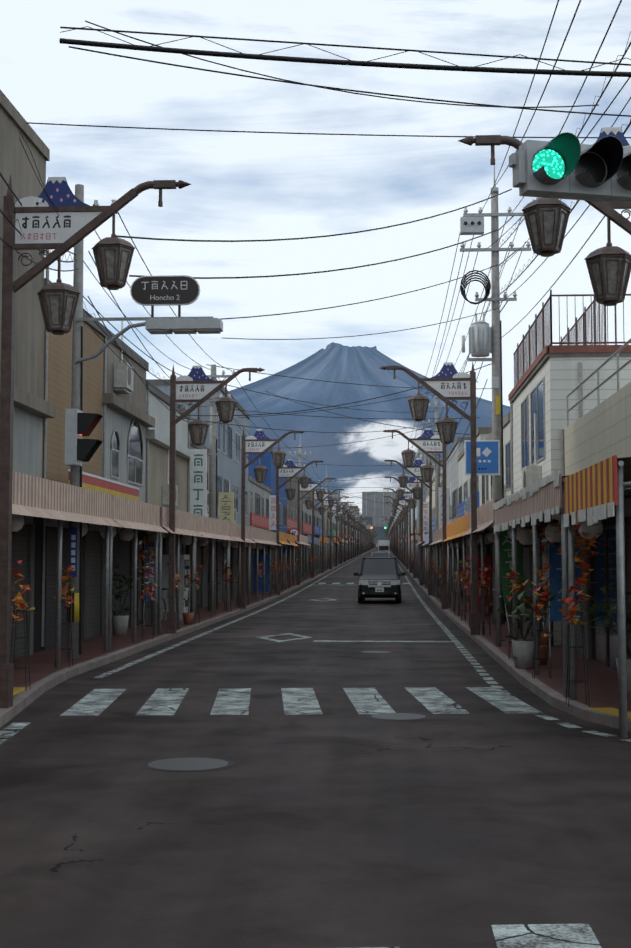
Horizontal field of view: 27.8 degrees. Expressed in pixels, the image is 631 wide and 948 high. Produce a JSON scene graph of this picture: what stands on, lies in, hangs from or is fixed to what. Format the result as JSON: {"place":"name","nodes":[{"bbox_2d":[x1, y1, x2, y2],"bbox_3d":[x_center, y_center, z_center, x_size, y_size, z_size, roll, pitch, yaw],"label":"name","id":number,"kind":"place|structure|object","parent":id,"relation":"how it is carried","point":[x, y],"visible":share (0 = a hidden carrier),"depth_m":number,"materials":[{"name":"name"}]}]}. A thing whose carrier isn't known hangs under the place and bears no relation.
{"place":"outdoors","nodes":[
{"label":"outdoors","id":0,"kind":"place"},
{"bbox_2d":[67,184,117,658],"bbox_3d":[-4.161,-0.896,22.178,1.408,8.400,0.277,0,-4,3],"label":"utility pole","id":1,"kind":"object","parent":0,"point":[76,403],"visible":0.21,"depth_m":22.16,"materials":[{"name":"grey"}]},
{"bbox_2d":[65,275,222,621],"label":"utility pole fittings","id":2,"kind":"object","parent":1,"relation":"attached to","point":[79,425],"visible":0.96,"depth_m":21.95,"materials":[{"name":"grey metal"}]},
{"bbox_2d":[150,295,179,299],"bbox_3d":[-2.608,-3.060,22.100,0.512,0.091,0.002,0,-4,3],"label":"sign lettering","id":3,"kind":"object","parent":2,"relation":"attached to","point":[163,298],"visible":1,"depth_m":22.10},
{"bbox_2d":[0,545,377,726],"bbox_3d":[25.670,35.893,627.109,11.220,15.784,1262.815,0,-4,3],"label":"sidewalk","id":4,"kind":"structure","parent":0,"point":[46,675],"depth_m":23.65,"materials":[{"name":"grey concrete"}]},
{"bbox_2d":[0,175,190,707],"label":"street lamp","id":5,"kind":"object","parent":4,"relation":"on","point":[44,225],"visible":0.98,"depth_m":15.01,"materials":[{"name":"metal"}]},
{"bbox_2d":[166,364,264,633],"bbox_3d":[-2.297,0.545,29.631,2.270,6.280,0.459,0,-4,3],"label":"street lamp","id":6,"kind":"object","parent":4,"relation":"on","point":[198,385],"visible":1,"depth_m":29.73,"materials":[{"name":"metal"}]},
{"bbox_2d":[203,364,234,610],"bbox_3d":[-3.403,0.499,42.288,1.500,8.300,0.315,0,-4,3],"label":"utility pole","id":7,"kind":"object","parent":4,"relation":"on","point":[213,475],"visible":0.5,"depth_m":42.20,"materials":[{"name":"concrete"}]},
{"bbox_2d":[239,429,303,608],"bbox_3d":[-1.482,1.520,44.212,2.270,6.280,0.459,0,-3,6],"label":"street lamp","id":8,"kind":"object","parent":4,"relation":"on","point":[260,442],"visible":1,"depth_m":44.31,"materials":[{"name":"brown metal"}]},
{"bbox_2d":[248,475,297,592],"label":"building","id":9,"kind":"structure","parent":4,"relation":"on","point":[258,504],"depth_m":65.31,"materials":[{"name":"concrete"}]},
{"bbox_2d":[248,448,310,584],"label":"building","id":10,"kind":"structure","parent":4,"relation":"on","point":[271,474],"depth_m":77.72,"materials":[{"name":"blue paint"}]},
{"bbox_2d":[276,459,323,594],"bbox_3d":[-0.704,2.407,58.686,2.270,6.280,0.459,0,-3,-1],"label":"street lamp","id":11,"kind":"object","parent":4,"relation":"on","point":[285,471],"visible":1,"depth_m":58.72,"materials":[{"name":"brown metal"}]},
{"bbox_2d":[289,436,310,577],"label":"utility pole","id":12,"kind":"object","parent":4,"relation":"on","point":[300,454],"visible":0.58,"depth_m":86.12,"materials":[{"name":"concrete"}]},
{"bbox_2d":[41,249,564,646],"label":"building","id":13,"kind":"structure","parent":4,"relation":"on","point":[123,378],"depth_m":34.42,"materials":[{"name":"metal"}]},
{"bbox_2d":[287,475,319,577],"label":"building","id":14,"kind":"structure","parent":4,"relation":"on","point":[291,513],"depth_m":91.05,"materials":[{"name":"paint"}]},
{"bbox_2d":[10,509,607,706],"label":"arcade leaves","id":15,"kind":"object","parent":4,"relation":"on","point":[21,604],"visible":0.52,"depth_m":18.77,"materials":[{"name":"plant"}]},
{"bbox_2d":[302,500,327,572],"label":"building","id":16,"kind":"structure","parent":4,"relation":"on","point":[307,521],"depth_m":107.63,"materials":[{"name":"concrete"}]},
{"bbox_2d":[296,477,335,584],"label":"street lamp","id":17,"kind":"object","parent":4,"relation":"on","point":[312,485],"visible":0.9,"depth_m":73.42,"materials":[{"name":"brown metal"}]},
{"bbox_2d":[302,497,338,565],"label":"building","id":18,"kind":"structure","parent":4,"relation":"on","point":[320,523],"depth_m":129.28,"materials":[{"name":"grey tile"}]},
{"bbox_2d":[302,489,341,563],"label":"building","id":19,"kind":"structure","parent":4,"relation":"on","point":[340,541],"depth_m":142.72,"materials":[{"name":"concrete"}]},
{"bbox_2d":[314,507,331,568],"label":"building","id":20,"kind":"structure","parent":4,"relation":"on","point":[316,527],"depth_m":118.20,"materials":[{"name":"concrete"}]},
{"bbox_2d":[68,449,580,656],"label":"shop signs","id":21,"kind":"object","parent":4,"relation":"on","point":[198,481],"visible":0.62,"depth_m":29.07,"materials":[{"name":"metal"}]},
{"bbox_2d":[319,468,333,566],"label":"utility pole","id":22,"kind":"object","parent":4,"relation":"on","point":[326,524],"visible":0.67,"depth_m":125.00,"materials":[{"name":"concrete"}]},
{"bbox_2d":[311,488,343,577],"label":"street lamp","id":23,"kind":"object","parent":4,"relation":"on","point":[331,501],"visible":0.79,"depth_m":88.30,"materials":[{"name":"brown metal"}]},
{"bbox_2d":[321,495,348,572],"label":"street lamp","id":24,"kind":"object","parent":4,"relation":"on","point":[330,513],"visible":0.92,"depth_m":102.67,"materials":[{"name":"metal"}]},
{"bbox_2d":[332,511,345,562],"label":"building","id":25,"kind":"structure","parent":4,"relation":"on","point":[333,526],"depth_m":155.76,"materials":[{"name":"white"}]},
{"bbox_2d":[334,486,344,536],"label":"utility pole","id":26,"kind":"object","parent":4,"relation":"on","point":[339,495],"visible":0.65,"depth_m":161.93,"materials":[{"name":"concrete"}]},
{"bbox_2d":[333,498,347,560],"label":"building","id":27,"kind":"structure","parent":4,"relation":"on","point":[346,545],"depth_m":173.81,"materials":[{"name":"concrete"}]},
{"bbox_2d":[331,492,350,558],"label":"building","id":28,"kind":"structure","parent":4,"relation":"on","point":[336,493],"depth_m":182.76,"materials":[{"name":"concrete"}]},
{"bbox_2d":[330,502,354,568],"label":"street lamp","id":29,"kind":"object","parent":4,"relation":"on","point":[337,516],"visible":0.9,"depth_m":116.89,"materials":[{"name":"metal"}]},
{"bbox_2d":[335,507,354,565],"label":"street lamp","id":30,"kind":"object","parent":4,"relation":"on","point":[343,519],"visible":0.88,"depth_m":131.39,"materials":[{"name":"brown metal"}]},
{"bbox_2d":[342,517,352,557],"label":"building","id":31,"kind":"structure","parent":4,"relation":"on","point":[345,537],"depth_m":203.47,"materials":[{"name":"concrete"}]},
{"bbox_2d":[343,501,352,537],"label":"utility pole","id":32,"kind":"object","parent":4,"relation":"on","point":[348,504],"visible":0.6,"depth_m":198.98,"materials":[{"name":"concrete"}]},
{"bbox_2d":[341,502,356,555],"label":"building","id":33,"kind":"structure","parent":4,"relation":"on","point":[350,538],"depth_m":222.13,"materials":[{"name":"concrete"}]},
{"bbox_2d":[340,510,359,563],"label":"street lamp","id":34,"kind":"object","parent":4,"relation":"on","point":[351,519],"visible":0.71,"depth_m":145.73,"materials":[{"name":"brown metal"}]},
{"bbox_2d":[345,518,354,556],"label":"building","id":35,"kind":"structure","parent":4,"relation":"on","point":[352,539],"depth_m":217.16,"materials":[{"name":"white"}]},
{"bbox_2d":[344,513,357,561],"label":"street lamp","id":36,"kind":"object","parent":4,"relation":"on","point":[349,523],"visible":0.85,"depth_m":160.39,"materials":[{"name":"metal"}]},
{"bbox_2d":[348,516,359,559],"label":"street lamp","id":37,"kind":"object","parent":4,"relation":"on","point":[353,525],"visible":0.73,"depth_m":175.41,"materials":[{"name":"brown metal"}]},
{"bbox_2d":[351,517,360,558],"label":"street lamp","id":38,"kind":"object","parent":4,"relation":"on","point":[355,527],"visible":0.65,"depth_m":189.94,"materials":[{"name":"brown metal"}]},
{"bbox_2d":[349,506,363,550],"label":"building","id":39,"kind":"structure","parent":4,"relation":"on","point":[358,519],"depth_m":300.19,"materials":[{"name":"concrete"}]},
{"bbox_2d":[353,519,366,557],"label":"street lamp","id":40,"kind":"object","parent":4,"relation":"on","point":[357,528],"visible":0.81,"depth_m":204.22,"materials":[{"name":"metal"}]},
{"bbox_2d":[355,521,364,556],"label":"street lamp","id":41,"kind":"object","parent":4,"relation":"on","point":[355,536],"visible":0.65,"depth_m":219.22,"materials":[{"name":"brown metal"}]},
{"bbox_2d":[357,522,368,555],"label":"street lamp","id":42,"kind":"object","parent":4,"relation":"on","point":[357,535],"visible":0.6,"depth_m":233.37,"materials":[{"name":"brown metal"}]},
{"bbox_2d":[360,524,369,553],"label":"street lamp","id":43,"kind":"object","parent":4,"relation":"on","point":[360,539],"visible":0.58,"depth_m":262.77,"materials":[{"name":"metal"}]},
{"bbox_2d":[112,565,630,692],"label":"potted plants","id":44,"kind":"object","parent":4,"relation":"on","point":[523,649],"visible":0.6,"depth_m":20.09,"materials":[{"name":"green plant"}]},
{"bbox_2d":[0,546,630,947],"bbox_3d":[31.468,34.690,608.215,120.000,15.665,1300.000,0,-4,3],"label":"road","id":45,"kind":"structure","parent":0,"point":[338,822],"depth_m":9.60,"materials":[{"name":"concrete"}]},
{"bbox_2d":[0,90,121,667],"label":"building","id":46,"kind":"structure","parent":45,"relation":"on","point":[36,497],"depth_m":22.60,"materials":[{"name":"paint"}]},
{"bbox_2d":[40,278,167,650],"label":"building","id":47,"kind":"structure","parent":45,"relation":"on","point":[129,514],"depth_m":26.10,"materials":[{"name":"paint"}]},
{"bbox_2d":[102,329,202,634],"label":"building","id":48,"kind":"structure","parent":45,"relation":"on","point":[129,419],"depth_m":31.56,"materials":[{"name":"white"}]},
{"bbox_2d":[145,381,235,622],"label":"building","id":49,"kind":"structure","parent":45,"relation":"on","point":[158,435],"depth_m":37.21,"materials":[{"name":"white paint"}]},
{"bbox_2d":[146,379,280,603],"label":"building","id":50,"kind":"structure","parent":45,"relation":"on","point":[228,460],"depth_m":52.97,"materials":[{"name":"grey concrete"}]},
{"bbox_2d":[189,437,254,611],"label":"building","id":51,"kind":"structure","parent":45,"relation":"on","point":[202,557],"depth_m":44.63,"materials":[{"name":"concrete"}]},
{"bbox_2d":[0,548,630,947],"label":"road markings","id":52,"kind":"object","parent":45,"relation":"on","point":[372,702],"visible":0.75,"depth_m":15.72,"materials":[{"name":"white paint"}]},
{"bbox_2d":[279,528,406,589],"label":"road signs","id":53,"kind":"object","parent":45,"relation":"on","point":[292,531],"visible":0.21,"depth_m":73.00,"materials":[{"name":"red metal"}]},
{"bbox_2d":[356,526,390,538],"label":"traffic lights","id":54,"kind":"object","parent":45,"relation":"on","point":[367,527],"visible":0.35,"depth_m":249.44},
{"bbox_2d":[354,557,405,602],"bbox_3d":[2.705,4.445,53.716,2.140,1.870,4.748,0,-4,3],"label":"car","id":55,"kind":"object","parent":45,"relation":"on","point":[379,577],"visible":1,"depth_m":51.90,"materials":[{"name":"paint"}]},
{"bbox_2d":[371,552,389,556],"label":"silver minivan","id":56,"kind":"object","parent":45,"relation":"on","point":[380,554],"visible":0.15,"depth_m":103.88,"materials":[{"name":"paint"}]},
{"bbox_2d":[377,540,389,552],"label":"white truck","id":57,"kind":"object","parent":45,"relation":"on","point":[383,545],"visible":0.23,"depth_m":227.00,"materials":[{"name":"paint"}]},
{"bbox_2d":[372,517,401,537],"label":"building","id":58,"kind":"structure","parent":45,"relation":"on","point":[377,522],"depth_m":214.59,"materials":[{"name":"grey concrete"}]},
{"bbox_2d":[362,492,412,533],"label":"building","id":59,"kind":"structure","parent":45,"relation":"on","point":[372,508],"depth_m":127.87,"materials":[{"name":"grey concrete"}]},
{"bbox_2d":[443,411,510,622],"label":"building","id":60,"kind":"structure","parent":45,"relation":"on","point":[457,528],"depth_m":38.74,"materials":[{"name":"white paint"}]},
{"bbox_2d":[462,352,630,645],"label":"building","id":61,"kind":"structure","parent":45,"relation":"on","point":[550,384],"depth_m":26.01,"materials":[{"name":"white"}]},
{"bbox_2d":[560,382,630,669],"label":"building","id":62,"kind":"structure","parent":45,"relation":"on","point":[600,432],"depth_m":20.74,"materials":[{"name":"concrete"}]},
{"bbox_2d":[508,290,630,426],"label":"roof railings","id":63,"kind":"object","parent":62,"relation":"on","point":[540,328],"visible":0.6,"depth_m":26.37,"materials":[{"name":"metal"}]},
{"bbox_2d":[0,0,630,405],"label":"sky","id":64,"kind":"structure","parent":0,"point":[244,185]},
{"bbox_2d":[341,488,392,513],"bbox_3d":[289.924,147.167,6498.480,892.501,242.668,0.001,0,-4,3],"label":"cloud","id":65,"kind":"structure","parent":0,"point":[356,500],"depth_m":6504.01,"materials":[{"name":"white"}]},
{"bbox_2d":[228,342,509,493],"bbox_3d":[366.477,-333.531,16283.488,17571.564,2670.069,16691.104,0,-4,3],"label":"mountain","id":66,"kind":"structure","parent":0,"point":[333,362],"depth_m":13913.97,"materials":[{"name":"blue stone"}]},
{"bbox_2d":[338,474,408,515],"bbox_3d":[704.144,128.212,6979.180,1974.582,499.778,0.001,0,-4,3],"label":"cloud","id":67,"kind":"structure","parent":0,"point":[375,481],"depth_m":7005.93,"materials":[{"name":"white"}]},
{"bbox_2d":[360,495,399,542],"bbox_3d":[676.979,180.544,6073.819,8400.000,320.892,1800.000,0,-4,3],"label":"foothill terrain","id":68,"kind":"structure","parent":0,"point":[381,535],"depth_m":5328.85,"materials":[{"name":"grey"}]},
{"bbox_2d":[345,420,423,472],"bbox_3d":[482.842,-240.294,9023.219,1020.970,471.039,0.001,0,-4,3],"label":"cloud","id":69,"kind":"structure","parent":0,"point":[385,448],"depth_m":9022.39,"materials":[{"name":"white"}]},
{"bbox_2d":[391,551,630,731],"bbox_3d":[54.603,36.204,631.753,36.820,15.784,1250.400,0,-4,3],"label":"sidewalk","id":70,"kind":"structure","parent":0,"point":[603,685],"depth_m":18.76,"materials":[{"name":"grey concrete"}]},
{"bbox_2d":[385,518,398,558],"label":"street lamp","id":71,"kind":"object","parent":70,"relation":"on","point":[393,528],"visible":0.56,"depth_m":189.42,"materials":[{"name":"brown metal"}]},
{"bbox_2d":[388,528,395,555],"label":"street lamp","id":72,"kind":"object","parent":70,"relation":"on","point":[395,540],"visible":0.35,"depth_m":232.89,"materials":[{"name":"brown metal"}]},
{"bbox_2d":[388,524,396,556],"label":"street lamp","id":73,"kind":"object","parent":70,"relation":"on","point":[396,540],"visible":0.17,"depth_m":218.18,"materials":[{"name":"metal"}]},
{"bbox_2d":[386,517,399,559],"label":"street lamp","id":74,"kind":"object","parent":70,"relation":"on","point":[399,536],"visible":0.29,"depth_m":174.98,"materials":[{"name":"metal"}]},
{"bbox_2d":[389,517,401,561],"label":"street lamp","id":75,"kind":"object","parent":70,"relation":"on","point":[390,521],"visible":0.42,"depth_m":160.02,"materials":[{"name":"metal"}]},
{"bbox_2d":[385,502,407,568],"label":"street lamp","id":76,"kind":"object","parent":70,"relation":"on","point":[399,507],"visible":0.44,"depth_m":116.81,"materials":[{"name":"brown metal"}]},
{"bbox_2d":[390,514,403,563],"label":"street lamp","id":77,"kind":"object","parent":70,"relation":"on","point":[391,519],"visible":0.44,"depth_m":145.44,"materials":[{"name":"brown metal"}]},
{"bbox_2d":[383,495,411,572],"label":"street lamp","id":78,"kind":"object","parent":70,"relation":"on","point":[402,504],"visible":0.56,"depth_m":102.23,"materials":[{"name":"metal"}]},
{"bbox_2d":[391,509,405,565],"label":"street lamp","id":79,"kind":"object","parent":70,"relation":"on","point":[398,521],"visible":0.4,"depth_m":131.08,"materials":[{"name":"metal"}]},
{"bbox_2d":[383,488,415,577],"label":"street lamp","id":80,"kind":"object","parent":70,"relation":"on","point":[405,508],"visible":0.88,"depth_m":87.37,"materials":[{"name":"brown metal"}]},
{"bbox_2d":[398,516,406,555],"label":"building","id":81,"kind":"structure","parent":70,"relation":"on","point":[406,535],"depth_m":197.45,"materials":[{"name":"concrete"}]},
{"bbox_2d":[399,488,406,537],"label":"utility pole","id":82,"kind":"object","parent":70,"relation":"on","point":[405,489],"visible":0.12,"depth_m":181.53,"materials":[{"name":"concrete"}]},
{"bbox_2d":[384,476,422,584],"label":"street lamp","id":83,"kind":"object","parent":70,"relation":"on","point":[412,482],"visible":0.83,"depth_m":72.55,"materials":[{"name":"brown metal"}]},
{"bbox_2d":[384,458,432,595],"bbox_3d":[4.204,2.371,58.129,2.270,6.280,0.459,0,-4,3],"label":"street lamp","id":84,"kind":"object","parent":70,"relation":"on","point":[415,472],"visible":0.94,"depth_m":58.13,"materials":[{"name":"brown metal"}]},
{"bbox_2d":[405,477,420,560],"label":"building","id":85,"kind":"structure","parent":70,"relation":"on","point":[416,516],"depth_m":132.61,"materials":[{"name":"concrete"}]},
{"bbox_2d":[383,428,447,608],"bbox_3d":[3.409,1.494,43.959,2.270,6.280,0.459,0,-4,-1],"label":"street lamp","id":86,"kind":"object","parent":70,"relation":"on","point":[426,442],"visible":1,"depth_m":44.04,"materials":[{"name":"brown metal"}]},
{"bbox_2d":[406,482,425,567],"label":"building","id":87,"kind":"structure","parent":70,"relation":"on","point":[424,493],"depth_m":115.94,"materials":[{"name":"blue tile"}]},
{"bbox_2d":[409,535,424,570],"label":"building","id":88,"kind":"structure","parent":70,"relation":"on","point":[409,555],"depth_m":114.09,"materials":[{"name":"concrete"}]},
{"bbox_2d":[413,449,424,552],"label":"utility pole","id":89,"kind":"object","parent":70,"relation":"on","point":[419,512],"visible":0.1,"depth_m":107.60,"materials":[{"name":"concrete"}]},
{"bbox_2d":[411,460,441,570],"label":"building","id":90,"kind":"structure","parent":70,"relation":"on","point":[427,500],"depth_m":99.83,"materials":[{"name":"white"}]},
{"bbox_2d":[415,473,441,577],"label":"building","id":91,"kind":"structure","parent":70,"relation":"on","point":[433,522],"depth_m":89.16,"materials":[{"name":"paint"}]},
{"bbox_2d":[415,482,441,583],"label":"building","id":92,"kind":"structure","parent":70,"relation":"on","point":[419,537],"depth_m":76.33,"materials":[{"name":"concrete"}]},
{"bbox_2d":[379,362,479,634],"bbox_3d":[2.588,0.517,29.218,2.270,6.280,0.459,0,-4,3],"label":"street lamp","id":93,"kind":"object","parent":70,"relation":"on","point":[447,383],"visible":1,"depth_m":29.25,"materials":[{"name":"metal"}]},
{"bbox_2d":[420,396,449,586],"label":"utility pole","id":94,"kind":"object","parent":70,"relation":"on","point":[437,472],"visible":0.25,"depth_m":70.77,"materials":[{"name":"concrete"}]},
{"bbox_2d":[422,437,469,593],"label":"building","id":95,"kind":"structure","parent":70,"relation":"on","point":[452,471],"depth_m":62.14,"materials":[{"name":"paint"}]},
{"bbox_2d":[430,427,491,600],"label":"building","id":96,"kind":"structure","parent":70,"relation":"on","point":[483,433],"depth_m":52.66,"materials":[{"name":"white paint"}]},
{"bbox_2d":[460,165,530,624],"bbox_3d":[4.823,-2.309,34.003,1.900,12.800,0.584,0,-4,3],"label":"utility pole","id":97,"kind":"object","parent":70,"relation":"on","point":[484,339],"visible":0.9,"depth_m":34.01,"materials":[{"name":"concrete"}]},
{"bbox_2d":[0,0,630,532],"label":"overhead wires","id":98,"kind":"object","parent":97,"relation":"hanging from","point":[344,62],"visible":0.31,"depth_m":13.73,"materials":[{"name":"black rubber"}]},
{"bbox_2d":[460,216,499,474],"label":"utility pole fittings","id":99,"kind":"object","parent":97,"relation":"attached to","point":[488,456],"visible":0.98,"depth_m":33.60,"materials":[{"name":"metal"}]},
{"bbox_2d":[458,127,630,305],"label":"street lamp","id":100,"kind":"object","parent":70,"relation":"on","point":[608,264],"visible":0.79,"depth_m":13.27,"materials":[{"name":"metal"}]},
{"bbox_2d":[493,455,630,737],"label":"awning canopy","id":101,"kind":"object","parent":70,"relation":"on","point":[594,491],"visible":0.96,"depth_m":15.61,"materials":[{"name":"fabric"}]},
{"bbox_2d":[509,132,630,203],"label":"traffic signal","id":102,"kind":"object","parent":70,"relation":"on","point":[566,165],"visible":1,"depth_m":11.31,"materials":[{"name":"grey metal"}]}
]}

